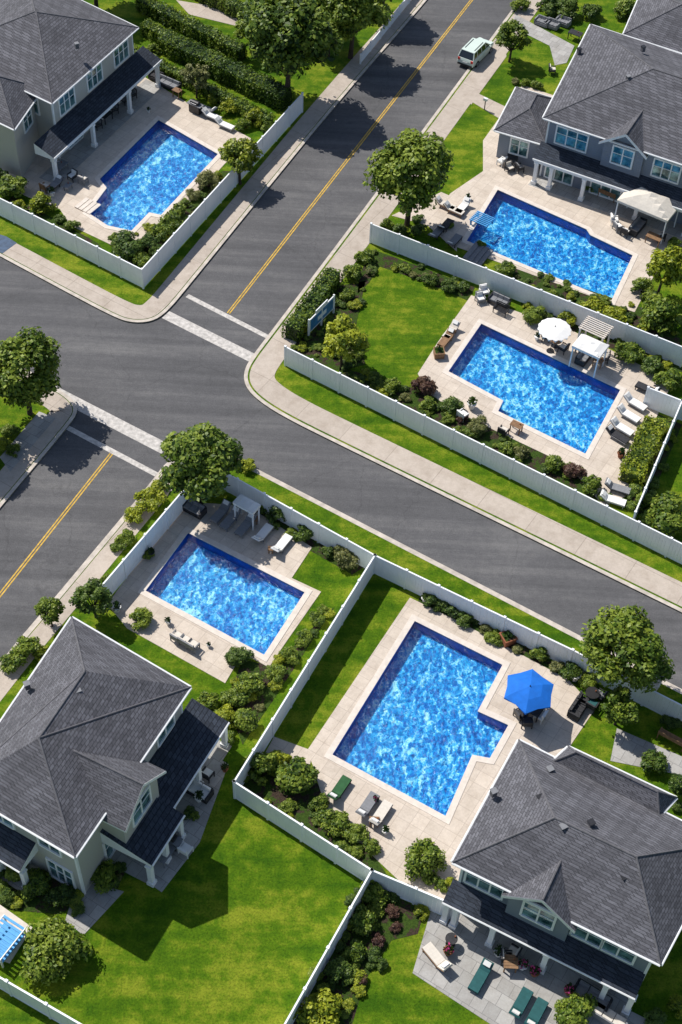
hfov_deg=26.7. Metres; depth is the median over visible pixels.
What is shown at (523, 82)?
shrub
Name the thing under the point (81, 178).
patio chair
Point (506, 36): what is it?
tree
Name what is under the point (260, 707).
shrub
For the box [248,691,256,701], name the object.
shrub
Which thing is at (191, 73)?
tree
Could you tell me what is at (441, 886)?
shrub
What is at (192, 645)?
patio chair
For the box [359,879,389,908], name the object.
shrub
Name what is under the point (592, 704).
patio chair
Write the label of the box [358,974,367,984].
shrub
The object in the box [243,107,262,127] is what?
shrub
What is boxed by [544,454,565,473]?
shrub
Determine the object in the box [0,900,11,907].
shrub
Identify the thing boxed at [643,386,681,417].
white fence
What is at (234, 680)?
shrub
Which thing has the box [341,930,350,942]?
shrub
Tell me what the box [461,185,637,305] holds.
swimming pool
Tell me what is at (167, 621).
potted plant
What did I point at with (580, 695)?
patio chair
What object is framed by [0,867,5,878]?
shrub
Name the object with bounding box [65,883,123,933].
patio
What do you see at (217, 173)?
shrub
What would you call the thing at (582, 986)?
outdoor sofa
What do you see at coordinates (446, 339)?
sun lounger
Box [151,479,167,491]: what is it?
shrub
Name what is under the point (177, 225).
shrub
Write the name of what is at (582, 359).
outdoor sofa
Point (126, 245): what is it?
shrub
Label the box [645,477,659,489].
shrub
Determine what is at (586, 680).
shrub
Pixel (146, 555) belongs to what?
shrub
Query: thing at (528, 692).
blue patio umbrella
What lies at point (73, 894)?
shrub
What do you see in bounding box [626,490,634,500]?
shrub
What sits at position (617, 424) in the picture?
sun lounger
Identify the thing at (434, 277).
shrub
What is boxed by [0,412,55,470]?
footpath
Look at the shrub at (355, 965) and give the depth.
79.01 m
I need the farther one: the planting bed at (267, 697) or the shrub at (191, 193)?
the shrub at (191, 193)
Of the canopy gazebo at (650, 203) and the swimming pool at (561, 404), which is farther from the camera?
the canopy gazebo at (650, 203)
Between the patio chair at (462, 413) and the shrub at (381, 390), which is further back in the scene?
the shrub at (381, 390)
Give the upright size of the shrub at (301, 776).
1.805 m
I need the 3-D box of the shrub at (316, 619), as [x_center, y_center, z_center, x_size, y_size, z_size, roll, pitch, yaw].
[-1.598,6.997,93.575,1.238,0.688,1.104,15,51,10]
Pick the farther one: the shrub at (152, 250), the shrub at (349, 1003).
the shrub at (152, 250)
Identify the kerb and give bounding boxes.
[0,0,426,322]
[0,371,76,507]
[0,462,681,693]
[244,10,681,612]
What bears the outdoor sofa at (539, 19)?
on the lawn block at (404, 322)
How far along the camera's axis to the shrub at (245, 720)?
87.99 m
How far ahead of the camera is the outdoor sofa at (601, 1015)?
77.28 m
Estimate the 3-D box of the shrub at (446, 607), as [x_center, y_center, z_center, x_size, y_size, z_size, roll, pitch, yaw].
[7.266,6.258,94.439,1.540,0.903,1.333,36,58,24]
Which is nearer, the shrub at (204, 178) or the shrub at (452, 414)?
the shrub at (452, 414)
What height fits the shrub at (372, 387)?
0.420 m
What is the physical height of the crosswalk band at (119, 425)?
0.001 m
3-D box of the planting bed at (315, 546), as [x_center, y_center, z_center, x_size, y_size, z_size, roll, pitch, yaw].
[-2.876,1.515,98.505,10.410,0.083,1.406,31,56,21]
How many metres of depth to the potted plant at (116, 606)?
93.35 m
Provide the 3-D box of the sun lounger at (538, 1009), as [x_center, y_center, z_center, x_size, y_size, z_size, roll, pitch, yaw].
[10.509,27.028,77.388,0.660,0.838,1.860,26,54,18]
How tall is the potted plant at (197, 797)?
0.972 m
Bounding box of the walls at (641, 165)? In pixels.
[496,121,681,223]
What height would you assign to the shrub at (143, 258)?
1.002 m
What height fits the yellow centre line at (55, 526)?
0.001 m
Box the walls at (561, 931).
[458,869,651,979]
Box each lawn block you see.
[0,0,425,322]
[0,372,73,508]
[0,464,681,1023]
[248,0,681,612]
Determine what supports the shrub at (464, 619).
on the planting bed at (526, 651)
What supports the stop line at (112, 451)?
on the side street road at (146, 396)
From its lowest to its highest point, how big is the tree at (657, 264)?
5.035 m
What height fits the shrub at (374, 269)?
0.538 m
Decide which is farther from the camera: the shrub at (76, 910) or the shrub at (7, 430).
the shrub at (7, 430)
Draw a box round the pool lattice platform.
[469,211,494,230]
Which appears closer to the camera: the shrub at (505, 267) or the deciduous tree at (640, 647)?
the deciduous tree at (640, 647)
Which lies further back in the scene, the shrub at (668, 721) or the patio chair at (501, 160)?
the patio chair at (501, 160)
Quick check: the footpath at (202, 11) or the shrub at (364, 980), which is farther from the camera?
the footpath at (202, 11)
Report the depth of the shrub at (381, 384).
107.29 m
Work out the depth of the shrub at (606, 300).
114.25 m
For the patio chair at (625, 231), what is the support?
on the pool deck at (484, 182)
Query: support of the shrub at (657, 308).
on the planting bed at (539, 281)
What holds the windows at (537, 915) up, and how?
attached to the walls at (561, 931)
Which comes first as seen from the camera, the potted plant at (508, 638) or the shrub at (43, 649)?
the shrub at (43, 649)
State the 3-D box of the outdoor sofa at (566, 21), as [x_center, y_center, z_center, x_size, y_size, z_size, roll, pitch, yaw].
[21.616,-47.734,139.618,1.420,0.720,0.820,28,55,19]
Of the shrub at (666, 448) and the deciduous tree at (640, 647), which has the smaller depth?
the deciduous tree at (640, 647)
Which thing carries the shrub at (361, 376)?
on the planting bed at (534, 460)
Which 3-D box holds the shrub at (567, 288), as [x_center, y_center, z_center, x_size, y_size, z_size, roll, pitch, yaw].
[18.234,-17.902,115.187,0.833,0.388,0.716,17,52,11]
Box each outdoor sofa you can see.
[154,73,181,91]
[182,498,206,519]
[186,778,213,803]
[487,291,511,308]
[534,14,550,27]
[544,17,560,30]
[555,14,571,27]
[567,695,589,721]
[572,978,613,1012]
[574,352,590,366]
[588,998,629,1023]
[628,215,647,236]
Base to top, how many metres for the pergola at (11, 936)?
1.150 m
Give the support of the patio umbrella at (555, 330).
on the pool deck at (604, 461)
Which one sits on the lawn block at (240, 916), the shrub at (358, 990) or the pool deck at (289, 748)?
the pool deck at (289, 748)
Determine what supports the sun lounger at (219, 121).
on the pool deck at (163, 103)
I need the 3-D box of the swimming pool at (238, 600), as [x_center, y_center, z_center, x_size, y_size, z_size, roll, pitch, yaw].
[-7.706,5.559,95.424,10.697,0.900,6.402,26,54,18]
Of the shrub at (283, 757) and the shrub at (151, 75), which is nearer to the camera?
the shrub at (283, 757)
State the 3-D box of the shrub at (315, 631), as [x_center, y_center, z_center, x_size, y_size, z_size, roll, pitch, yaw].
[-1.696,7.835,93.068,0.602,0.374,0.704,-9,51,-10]
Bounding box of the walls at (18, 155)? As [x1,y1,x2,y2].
[0,35,136,176]
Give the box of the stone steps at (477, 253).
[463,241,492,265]
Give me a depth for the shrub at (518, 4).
140.70 m
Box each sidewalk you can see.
[0,376,71,500]
[0,483,171,700]
[2,0,421,318]
[250,0,681,606]
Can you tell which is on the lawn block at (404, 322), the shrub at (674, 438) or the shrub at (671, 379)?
the shrub at (671, 379)
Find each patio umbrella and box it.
[504,669,553,714]
[537,318,571,353]
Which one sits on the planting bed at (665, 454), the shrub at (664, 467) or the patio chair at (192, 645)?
the shrub at (664, 467)
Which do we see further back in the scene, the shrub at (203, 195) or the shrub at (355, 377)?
the shrub at (203, 195)
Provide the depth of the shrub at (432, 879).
82.15 m
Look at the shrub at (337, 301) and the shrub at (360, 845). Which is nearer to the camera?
the shrub at (360, 845)
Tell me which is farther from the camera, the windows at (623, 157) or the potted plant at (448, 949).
the windows at (623, 157)
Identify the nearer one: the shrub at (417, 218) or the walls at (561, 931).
the walls at (561, 931)
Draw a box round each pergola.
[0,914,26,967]
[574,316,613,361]
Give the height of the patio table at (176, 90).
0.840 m
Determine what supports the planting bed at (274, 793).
on the lawn block at (240, 916)
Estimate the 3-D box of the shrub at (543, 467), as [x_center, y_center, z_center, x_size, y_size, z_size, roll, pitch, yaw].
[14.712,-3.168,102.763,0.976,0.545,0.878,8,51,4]
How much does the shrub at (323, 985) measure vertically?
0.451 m
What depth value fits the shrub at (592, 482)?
101.30 m
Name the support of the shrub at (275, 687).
on the planting bed at (267, 697)
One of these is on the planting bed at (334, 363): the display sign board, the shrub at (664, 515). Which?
the display sign board
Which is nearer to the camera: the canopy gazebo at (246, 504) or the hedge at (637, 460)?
the canopy gazebo at (246, 504)
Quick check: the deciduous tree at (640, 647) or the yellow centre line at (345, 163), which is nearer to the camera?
the deciduous tree at (640, 647)
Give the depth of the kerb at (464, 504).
103.85 m
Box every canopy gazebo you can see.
[233,494,260,529]
[569,333,608,377]
[614,187,678,243]
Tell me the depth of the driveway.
116.64 m
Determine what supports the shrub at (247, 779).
on the planting bed at (274, 793)
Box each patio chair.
[38,182,49,193]
[67,168,77,182]
[77,174,88,185]
[95,118,102,130]
[111,103,118,113]
[120,95,126,105]
[131,88,136,100]
[169,629,183,645]
[177,633,191,649]
[177,841,193,858]
[185,638,199,653]
[201,766,214,783]
[456,408,468,420]
[474,290,485,304]
[479,283,489,295]
[496,156,507,167]
[496,424,509,435]
[501,948,511,965]
[504,160,514,173]
[506,943,522,956]
[513,708,527,722]
[515,162,524,173]
[520,716,532,728]
[533,710,548,724]
[548,63,555,74]
[557,342,570,355]
[577,690,588,705]
[585,698,599,713]
[593,688,608,703]
[602,350,610,363]
[610,213,618,225]
[612,220,622,232]
[620,226,630,237]
[657,232,666,242]
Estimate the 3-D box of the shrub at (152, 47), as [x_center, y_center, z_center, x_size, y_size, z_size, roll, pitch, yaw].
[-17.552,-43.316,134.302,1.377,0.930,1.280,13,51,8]
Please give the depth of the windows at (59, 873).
80.29 m
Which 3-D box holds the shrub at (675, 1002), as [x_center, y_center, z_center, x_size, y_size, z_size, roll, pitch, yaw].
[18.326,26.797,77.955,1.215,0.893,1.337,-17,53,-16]
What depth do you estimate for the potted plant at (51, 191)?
120.22 m
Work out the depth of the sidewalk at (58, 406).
103.12 m
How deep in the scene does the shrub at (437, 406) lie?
106.19 m
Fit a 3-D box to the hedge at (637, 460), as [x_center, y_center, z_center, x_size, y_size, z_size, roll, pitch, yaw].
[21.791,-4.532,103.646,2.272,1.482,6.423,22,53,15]
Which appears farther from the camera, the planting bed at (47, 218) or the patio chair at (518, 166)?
the patio chair at (518, 166)
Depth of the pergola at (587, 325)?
108.89 m
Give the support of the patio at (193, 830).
on the lawn block at (240, 916)
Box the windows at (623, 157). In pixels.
[508,124,681,201]
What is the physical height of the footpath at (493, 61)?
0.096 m
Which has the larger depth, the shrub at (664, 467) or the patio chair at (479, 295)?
the patio chair at (479, 295)
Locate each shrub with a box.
[0,168,8,180]
[0,174,28,197]
[0,423,20,437]
[0,436,10,451]
[0,649,24,674]
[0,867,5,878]
[0,879,9,891]
[0,887,15,902]
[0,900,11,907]
[4,866,27,881]
[5,443,20,457]
[9,896,22,909]
[10,635,40,663]
[14,199,25,207]
[15,890,21,897]
[19,915,92,986]
[20,867,50,902]
[29,191,57,215]
[31,644,49,661]
[43,883,72,906]
[53,214,65,222]
[63,220,80,230]
[67,885,78,898]
[68,896,83,909]
[71,904,84,917]
[75,890,83,900]
[90,858,119,893]
[100,573,109,580]
[107,232,119,246]
[109,542,125,552]
[111,229,142,259]
[114,528,136,545]
[115,861,126,873]
[124,506,144,523]
[129,607,152,631]
[132,251,149,266]
[133,486,166,513]
[137,233,159,251]
[142,222,154,231]
[142,550,154,559]
[147,43,159,54]
[148,69,164,80]
[148,244,162,254]
[151,222,173,240]
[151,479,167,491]
[160,211,182,227]
[172,222,183,231]
[180,197,191,206]
[184,805,195,819]
[185,188,199,200]
[190,811,199,820]
[194,169,219,189]
[196,691,219,710]
[197,191,207,199]
[208,93,218,103]
[214,170,223,179]
[215,704,237,728]
[217,98,237,112]
[220,688,244,706]
[220,730,235,744]
[224,646,254,667]
[230,677,238,683]
[232,670,264,702]
[233,708,258,732]
[234,118,251,130]
[238,458,255,473]
[241,751,278,786]
[242,776,249,785]
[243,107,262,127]
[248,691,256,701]
[254,703,264,710]
[260,505,266,514]
[261,120,272,131]
[264,505,289,529]
[264,664,270,673]
[266,663,286,683]
[268,679,283,691]
[272,654,286,664]
[272,750,292,766]
[274,756,319,793]
[277,798,294,813]
[278,646,298,664]
[283,528,295,536]
[292,524,313,541]
[292,801,298,810]
[293,988,341,1023]
[294,637,306,647]
[295,344,306,351]
[295,628,311,645]
[303,334,312,339]
[307,793,329,810]
[307,967,324,980]
[308,611,325,626]
[309,810,319,817]
[311,629,318,637]
[311,817,320,825]
[314,343,323,350]
[315,809,349,837]
[316,330,323,336]
[316,982,330,991]
[317,604,329,614]
[320,546,333,557]
[322,607,335,617]
[323,315,333,321]
[323,955,352,986]
[324,318,333,325]
[329,983,334,991]
[332,993,342,1007]
[333,544,359,569]
[334,840,348,852]
[335,297,341,305]
[335,941,348,953]
[337,288,355,300]
[339,302,346,308]
[340,1008,351,1018]
[341,360,352,370]
[341,823,369,844]
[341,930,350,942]
[341,938,367,962]
[341,998,354,1009]
[342,264,362,279]
[344,893,358,904]
[346,301,358,308]
[347,845,363,859]
[349,374,358,381]
[349,904,377,936]
[349,960,360,968]
[349,967,357,984]
[350,984,365,997]
[351,299,362,308]
[351,887,361,903]
[352,351,364,357]
[353,969,367,986]
[354,248,375,264]
[356,843,364,850]
[357,298,366,306]
[357,373,366,381]
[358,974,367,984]
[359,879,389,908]
[363,838,380,857]
[365,268,374,275]
[365,945,380,962]
[365,962,377,969]
[366,902,385,917]
[367,265,377,273]
[368,371,383,385]
[369,383,377,389]
[371,922,379,931]
[371,932,385,947]
[375,387,388,396]
[376,381,385,388]
[377,957,387,972]
[380,218,394,229]
[383,377,400,394]
[385,904,400,919]
[387,891,399,903]
[388,921,401,932]
[391,263,398,269]
[392,223,405,234]
[398,226,410,235]
[398,392,411,401]
[399,263,410,273]
[402,385,408,391]
[404,837,447,881]
[409,271,417,278]
[409,375,437,396]
[410,224,426,235]
[412,214,424,223]
[413,904,429,920]
[417,263,424,268]
[418,395,436,410]
[420,272,438,285]
[420,410,430,417]
[422,594,441,611]
[422,872,440,885]
[432,403,440,411]
[434,878,447,892]
[439,396,464,415]
[440,600,458,618]
[441,278,457,292]
[442,414,456,422]
[443,410,456,415]
[445,876,456,886]
[451,426,461,433]
[455,611,473,629]
[456,281,470,292]
[456,416,467,422]
[466,414,487,436]
[466,428,478,437]
[477,240,486,245]
[479,624,491,634]
[484,631,498,645]
[490,629,500,639]
[494,260,516,274]
[497,441,513,454]
[497,639,503,646]
[499,435,506,441]
[509,0,530,11]
[511,77,519,84]
[511,644,522,654]
[512,442,519,447]
[512,445,529,459]
[514,455,522,462]
[516,278,528,284]
[520,78,530,86]
[522,305,545,324]
[523,302,532,308]
[528,646,549,662]
[530,80,543,87]
[535,0,559,16]
[537,272,544,277]
[540,463,549,473]
[541,312,552,319]
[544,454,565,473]
[545,273,554,280]
[546,288,558,295]
[548,660,564,672]
[554,992,597,1023]
[555,0,578,20]
[557,311,576,326]
[557,660,583,680]
[562,279,570,285]
[563,462,587,478]
[564,286,572,290]
[566,293,576,299]
[578,671,596,689]
[580,3,602,19]
[580,296,604,313]
[581,474,601,495]
[597,491,610,501]
[599,305,627,322]
[600,295,611,304]
[613,0,635,19]
[614,338,624,343]
[614,341,645,363]
[625,500,636,509]
[626,312,636,318]
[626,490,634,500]
[629,482,642,494]
[630,277,654,299]
[635,490,660,510]
[637,322,649,331]
[638,491,681,538]
[640,355,663,375]
[640,748,668,774]
[641,293,681,337]
[643,1007,667,1023]
[644,290,662,299]
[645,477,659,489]
[651,368,681,391]
[657,463,669,471]
[659,443,668,450]
[659,714,676,729]
[662,360,672,369]
[664,427,674,435]
[667,237,681,248]
[667,994,681,1019]
[670,435,677,442]
[671,800,681,812]
[675,718,681,727]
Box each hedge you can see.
[134,0,247,61]
[134,44,275,125]
[139,18,219,54]
[157,29,294,111]
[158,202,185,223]
[197,0,249,19]
[280,267,344,341]
[618,414,669,486]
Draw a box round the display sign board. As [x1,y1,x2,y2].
[308,294,334,335]
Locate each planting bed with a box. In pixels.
[0,870,124,913]
[8,196,101,248]
[109,171,229,266]
[231,609,332,743]
[236,772,387,875]
[256,511,362,574]
[293,882,420,1023]
[294,281,364,370]
[339,367,597,499]
[358,251,474,299]
[418,596,577,685]
[512,269,681,371]
[622,414,681,514]
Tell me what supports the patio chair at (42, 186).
on the pool deck at (163, 103)
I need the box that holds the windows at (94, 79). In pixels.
[22,39,129,149]
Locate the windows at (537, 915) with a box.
[463,871,636,965]
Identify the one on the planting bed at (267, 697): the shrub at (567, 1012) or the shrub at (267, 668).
the shrub at (267, 668)
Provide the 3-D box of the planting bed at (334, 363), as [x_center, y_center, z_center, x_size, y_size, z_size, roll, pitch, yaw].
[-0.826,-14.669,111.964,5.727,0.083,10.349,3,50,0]
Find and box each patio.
[0,905,31,962]
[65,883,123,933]
[156,761,227,891]
[413,911,644,1023]
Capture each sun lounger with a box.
[46,174,63,190]
[201,103,217,112]
[201,107,221,119]
[209,499,231,525]
[214,116,234,132]
[219,505,241,531]
[234,513,256,538]
[251,523,273,541]
[270,533,292,552]
[327,775,351,800]
[355,791,379,817]
[368,799,392,825]
[422,941,452,971]
[428,225,443,239]
[434,195,456,212]
[437,218,453,231]
[437,327,455,349]
[441,319,460,336]
[443,200,464,217]
[445,233,461,247]
[454,196,471,213]
[468,958,494,994]
[509,987,533,1018]
[524,997,548,1023]
[600,489,626,509]
[604,477,630,497]
[605,424,629,446]
[610,416,634,437]
[617,403,640,424]
[623,391,647,413]
[634,381,660,391]
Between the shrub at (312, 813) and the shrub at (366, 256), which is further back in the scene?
the shrub at (366, 256)
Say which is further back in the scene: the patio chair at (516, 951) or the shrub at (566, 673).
the shrub at (566, 673)
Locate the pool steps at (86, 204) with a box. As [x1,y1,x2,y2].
[74,197,100,213]
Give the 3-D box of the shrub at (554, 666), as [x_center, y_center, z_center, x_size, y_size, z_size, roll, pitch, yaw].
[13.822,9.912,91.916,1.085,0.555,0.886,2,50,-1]
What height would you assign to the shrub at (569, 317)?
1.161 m
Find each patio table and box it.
[57,159,68,174]
[63,182,72,191]
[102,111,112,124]
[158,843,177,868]
[172,87,181,98]
[369,816,379,827]
[445,932,457,946]
[503,954,517,972]
[507,153,517,161]
[509,419,523,434]
[530,709,543,721]
[551,340,561,348]
[567,28,582,42]
[585,687,599,699]
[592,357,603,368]
[645,231,662,247]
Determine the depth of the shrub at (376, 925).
80.44 m
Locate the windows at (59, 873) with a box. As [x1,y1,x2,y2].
[0,715,175,888]
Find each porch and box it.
[0,698,231,890]
[34,46,162,181]
[438,879,645,1017]
[528,141,681,237]
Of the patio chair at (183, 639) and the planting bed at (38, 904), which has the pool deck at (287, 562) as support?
the patio chair at (183, 639)
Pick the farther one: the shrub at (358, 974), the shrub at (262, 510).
the shrub at (262, 510)
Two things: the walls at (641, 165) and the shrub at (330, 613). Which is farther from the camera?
the walls at (641, 165)
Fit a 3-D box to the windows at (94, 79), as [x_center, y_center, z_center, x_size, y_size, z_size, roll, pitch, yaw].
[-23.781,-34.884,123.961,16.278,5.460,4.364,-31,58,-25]
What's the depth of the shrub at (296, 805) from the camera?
85.09 m
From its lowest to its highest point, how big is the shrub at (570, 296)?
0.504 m
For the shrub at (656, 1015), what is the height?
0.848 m
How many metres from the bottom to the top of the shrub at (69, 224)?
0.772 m
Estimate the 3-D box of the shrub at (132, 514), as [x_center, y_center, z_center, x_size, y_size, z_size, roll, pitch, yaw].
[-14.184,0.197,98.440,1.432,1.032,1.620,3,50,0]
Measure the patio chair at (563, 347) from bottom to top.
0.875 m
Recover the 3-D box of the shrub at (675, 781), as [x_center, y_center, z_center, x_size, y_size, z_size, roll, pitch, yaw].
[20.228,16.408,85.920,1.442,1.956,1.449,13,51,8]
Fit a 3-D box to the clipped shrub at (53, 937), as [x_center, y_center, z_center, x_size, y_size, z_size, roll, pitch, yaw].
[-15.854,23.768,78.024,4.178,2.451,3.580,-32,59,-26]
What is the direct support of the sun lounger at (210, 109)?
on the pool deck at (163, 103)
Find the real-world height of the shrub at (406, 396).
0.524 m
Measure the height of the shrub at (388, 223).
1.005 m
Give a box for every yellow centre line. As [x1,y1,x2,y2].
[0,453,110,592]
[0,454,112,596]
[227,0,470,312]
[229,0,472,313]
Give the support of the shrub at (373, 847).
on the lawn block at (240, 916)
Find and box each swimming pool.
[82,116,220,231]
[137,526,311,661]
[324,614,516,824]
[442,319,626,459]
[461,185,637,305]
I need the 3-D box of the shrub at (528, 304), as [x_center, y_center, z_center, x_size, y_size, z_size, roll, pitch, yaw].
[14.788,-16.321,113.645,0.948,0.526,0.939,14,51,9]
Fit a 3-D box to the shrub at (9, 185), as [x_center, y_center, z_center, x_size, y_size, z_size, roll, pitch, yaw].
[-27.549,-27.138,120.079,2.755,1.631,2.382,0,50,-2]
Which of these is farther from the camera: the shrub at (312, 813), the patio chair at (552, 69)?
the patio chair at (552, 69)
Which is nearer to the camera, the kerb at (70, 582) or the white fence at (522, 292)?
the kerb at (70, 582)
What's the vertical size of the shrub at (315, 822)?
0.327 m
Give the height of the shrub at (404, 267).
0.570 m
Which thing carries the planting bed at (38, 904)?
on the lawn block at (240, 916)
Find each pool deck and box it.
[2,78,250,244]
[111,503,320,682]
[265,737,310,769]
[307,598,592,907]
[418,295,669,504]
[428,86,681,311]
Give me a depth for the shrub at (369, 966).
78.98 m
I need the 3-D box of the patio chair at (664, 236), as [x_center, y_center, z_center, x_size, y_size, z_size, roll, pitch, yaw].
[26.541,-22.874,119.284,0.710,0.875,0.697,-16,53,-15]
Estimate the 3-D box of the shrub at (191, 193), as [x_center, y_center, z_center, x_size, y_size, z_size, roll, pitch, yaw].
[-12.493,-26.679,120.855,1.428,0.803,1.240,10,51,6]
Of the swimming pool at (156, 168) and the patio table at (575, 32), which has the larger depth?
the patio table at (575, 32)
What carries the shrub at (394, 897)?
on the planting bed at (409, 920)
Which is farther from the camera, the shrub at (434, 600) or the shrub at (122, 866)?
the shrub at (434, 600)
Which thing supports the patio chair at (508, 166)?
on the pool deck at (484, 182)
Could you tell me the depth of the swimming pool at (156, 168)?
124.08 m
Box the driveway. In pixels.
[0,235,15,252]
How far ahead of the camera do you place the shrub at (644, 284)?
114.57 m
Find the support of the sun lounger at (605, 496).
on the pool deck at (604, 461)
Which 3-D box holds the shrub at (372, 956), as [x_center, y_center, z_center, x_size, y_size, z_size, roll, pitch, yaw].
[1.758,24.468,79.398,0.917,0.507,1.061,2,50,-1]
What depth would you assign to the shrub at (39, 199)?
118.66 m
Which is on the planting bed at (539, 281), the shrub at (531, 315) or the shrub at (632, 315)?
the shrub at (632, 315)
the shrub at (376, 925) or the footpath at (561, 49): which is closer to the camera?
the shrub at (376, 925)
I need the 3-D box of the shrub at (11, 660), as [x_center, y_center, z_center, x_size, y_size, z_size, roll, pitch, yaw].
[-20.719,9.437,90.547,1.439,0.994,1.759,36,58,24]
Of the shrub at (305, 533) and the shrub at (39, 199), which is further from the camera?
the shrub at (39, 199)
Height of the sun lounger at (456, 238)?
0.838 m
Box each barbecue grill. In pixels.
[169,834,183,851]
[186,99,203,114]
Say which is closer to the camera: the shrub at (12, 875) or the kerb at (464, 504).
the shrub at (12, 875)
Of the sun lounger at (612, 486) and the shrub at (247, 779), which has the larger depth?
the sun lounger at (612, 486)
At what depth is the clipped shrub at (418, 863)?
82.13 m
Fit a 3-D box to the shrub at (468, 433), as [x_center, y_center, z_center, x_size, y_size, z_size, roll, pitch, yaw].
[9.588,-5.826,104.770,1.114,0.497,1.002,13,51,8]
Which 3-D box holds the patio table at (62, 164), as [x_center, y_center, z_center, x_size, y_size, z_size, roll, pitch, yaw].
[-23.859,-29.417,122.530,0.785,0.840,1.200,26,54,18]
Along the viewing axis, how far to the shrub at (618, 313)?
112.15 m
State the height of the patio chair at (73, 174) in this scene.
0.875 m
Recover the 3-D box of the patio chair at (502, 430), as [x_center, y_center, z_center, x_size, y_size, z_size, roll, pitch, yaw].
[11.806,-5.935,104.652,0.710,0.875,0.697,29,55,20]
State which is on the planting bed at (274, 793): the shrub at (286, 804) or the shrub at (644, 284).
the shrub at (286, 804)
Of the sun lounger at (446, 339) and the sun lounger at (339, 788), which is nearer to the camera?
the sun lounger at (339, 788)
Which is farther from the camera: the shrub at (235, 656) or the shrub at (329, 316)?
the shrub at (329, 316)
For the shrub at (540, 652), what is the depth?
92.08 m
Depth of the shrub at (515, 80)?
133.05 m
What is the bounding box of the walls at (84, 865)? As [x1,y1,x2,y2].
[15,704,182,894]
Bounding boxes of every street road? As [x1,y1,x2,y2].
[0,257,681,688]
[0,353,260,659]
[85,0,514,405]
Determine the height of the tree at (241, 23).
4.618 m
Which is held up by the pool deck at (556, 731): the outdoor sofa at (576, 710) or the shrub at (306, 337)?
the outdoor sofa at (576, 710)
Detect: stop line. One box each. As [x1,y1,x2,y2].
[66,426,157,475]
[186,294,267,337]
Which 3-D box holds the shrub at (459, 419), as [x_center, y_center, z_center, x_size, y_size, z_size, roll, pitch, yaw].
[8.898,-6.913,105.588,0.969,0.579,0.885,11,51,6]
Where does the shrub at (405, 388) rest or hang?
on the planting bed at (534, 460)
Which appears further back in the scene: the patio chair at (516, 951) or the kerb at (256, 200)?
the kerb at (256, 200)
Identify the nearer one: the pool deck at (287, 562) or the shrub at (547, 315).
the pool deck at (287, 562)
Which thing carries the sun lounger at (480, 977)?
on the patio at (493, 1000)
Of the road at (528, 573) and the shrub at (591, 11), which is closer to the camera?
the road at (528, 573)
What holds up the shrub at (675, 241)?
on the lawn block at (404, 322)
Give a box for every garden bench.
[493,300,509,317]
[598,188,615,202]
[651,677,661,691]
[656,727,681,751]
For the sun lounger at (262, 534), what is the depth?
97.87 m
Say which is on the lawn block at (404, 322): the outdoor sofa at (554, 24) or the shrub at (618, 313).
the outdoor sofa at (554, 24)
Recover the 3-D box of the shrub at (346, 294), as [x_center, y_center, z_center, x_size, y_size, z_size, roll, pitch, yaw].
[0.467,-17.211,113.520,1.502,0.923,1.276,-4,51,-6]
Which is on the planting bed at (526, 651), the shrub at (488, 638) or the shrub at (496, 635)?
the shrub at (496, 635)
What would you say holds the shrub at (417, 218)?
on the footpath at (428, 214)
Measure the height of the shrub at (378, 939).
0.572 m
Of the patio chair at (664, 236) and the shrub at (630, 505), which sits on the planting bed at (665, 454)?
the shrub at (630, 505)
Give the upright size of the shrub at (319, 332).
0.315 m
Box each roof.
[0,0,138,130]
[0,616,191,858]
[450,739,681,966]
[493,0,681,165]
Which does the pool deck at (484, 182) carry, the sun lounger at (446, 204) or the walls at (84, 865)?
the sun lounger at (446, 204)
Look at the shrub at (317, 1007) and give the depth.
76.46 m
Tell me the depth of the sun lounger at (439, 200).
121.08 m
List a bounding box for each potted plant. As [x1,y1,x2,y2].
[46,186,54,196]
[112,600,120,612]
[148,547,154,555]
[164,617,170,624]
[193,790,203,802]
[221,762,228,772]
[381,825,389,834]
[421,593,426,601]
[433,346,444,358]
[443,942,453,955]
[467,396,477,409]
[493,944,504,957]
[499,630,517,647]
[518,959,528,970]
[529,965,541,976]
[534,331,539,340]
[564,982,575,995]
[570,666,581,681]
[617,447,625,458]
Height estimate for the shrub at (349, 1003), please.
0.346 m
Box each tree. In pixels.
[0,326,61,415]
[33,596,65,626]
[68,577,112,617]
[158,421,243,503]
[179,63,209,97]
[218,137,263,184]
[233,4,251,53]
[242,0,343,87]
[317,0,393,58]
[321,313,370,367]
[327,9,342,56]
[362,127,453,226]
[495,19,532,62]
[578,604,675,693]
[599,686,639,725]
[645,245,681,292]
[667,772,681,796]
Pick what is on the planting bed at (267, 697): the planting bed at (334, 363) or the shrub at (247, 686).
the shrub at (247, 686)
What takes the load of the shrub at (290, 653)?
on the planting bed at (267, 697)
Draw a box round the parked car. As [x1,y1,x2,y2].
[457,37,493,67]
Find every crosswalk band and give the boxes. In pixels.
[56,386,162,452]
[162,311,253,360]
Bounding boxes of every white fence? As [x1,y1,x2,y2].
[0,92,303,288]
[0,976,80,1023]
[101,474,681,720]
[232,554,375,798]
[233,780,459,920]
[284,345,681,563]
[284,869,372,1023]
[359,0,410,63]
[369,222,681,367]
[633,399,681,518]
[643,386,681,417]
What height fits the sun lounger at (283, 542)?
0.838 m
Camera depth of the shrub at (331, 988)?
78.16 m
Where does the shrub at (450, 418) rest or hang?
on the planting bed at (534, 460)
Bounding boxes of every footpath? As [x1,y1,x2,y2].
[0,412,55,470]
[176,0,236,25]
[392,192,448,225]
[464,90,504,117]
[465,45,505,103]
[514,15,573,64]
[610,728,681,774]
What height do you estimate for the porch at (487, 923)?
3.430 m
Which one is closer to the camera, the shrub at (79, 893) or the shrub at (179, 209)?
the shrub at (79, 893)

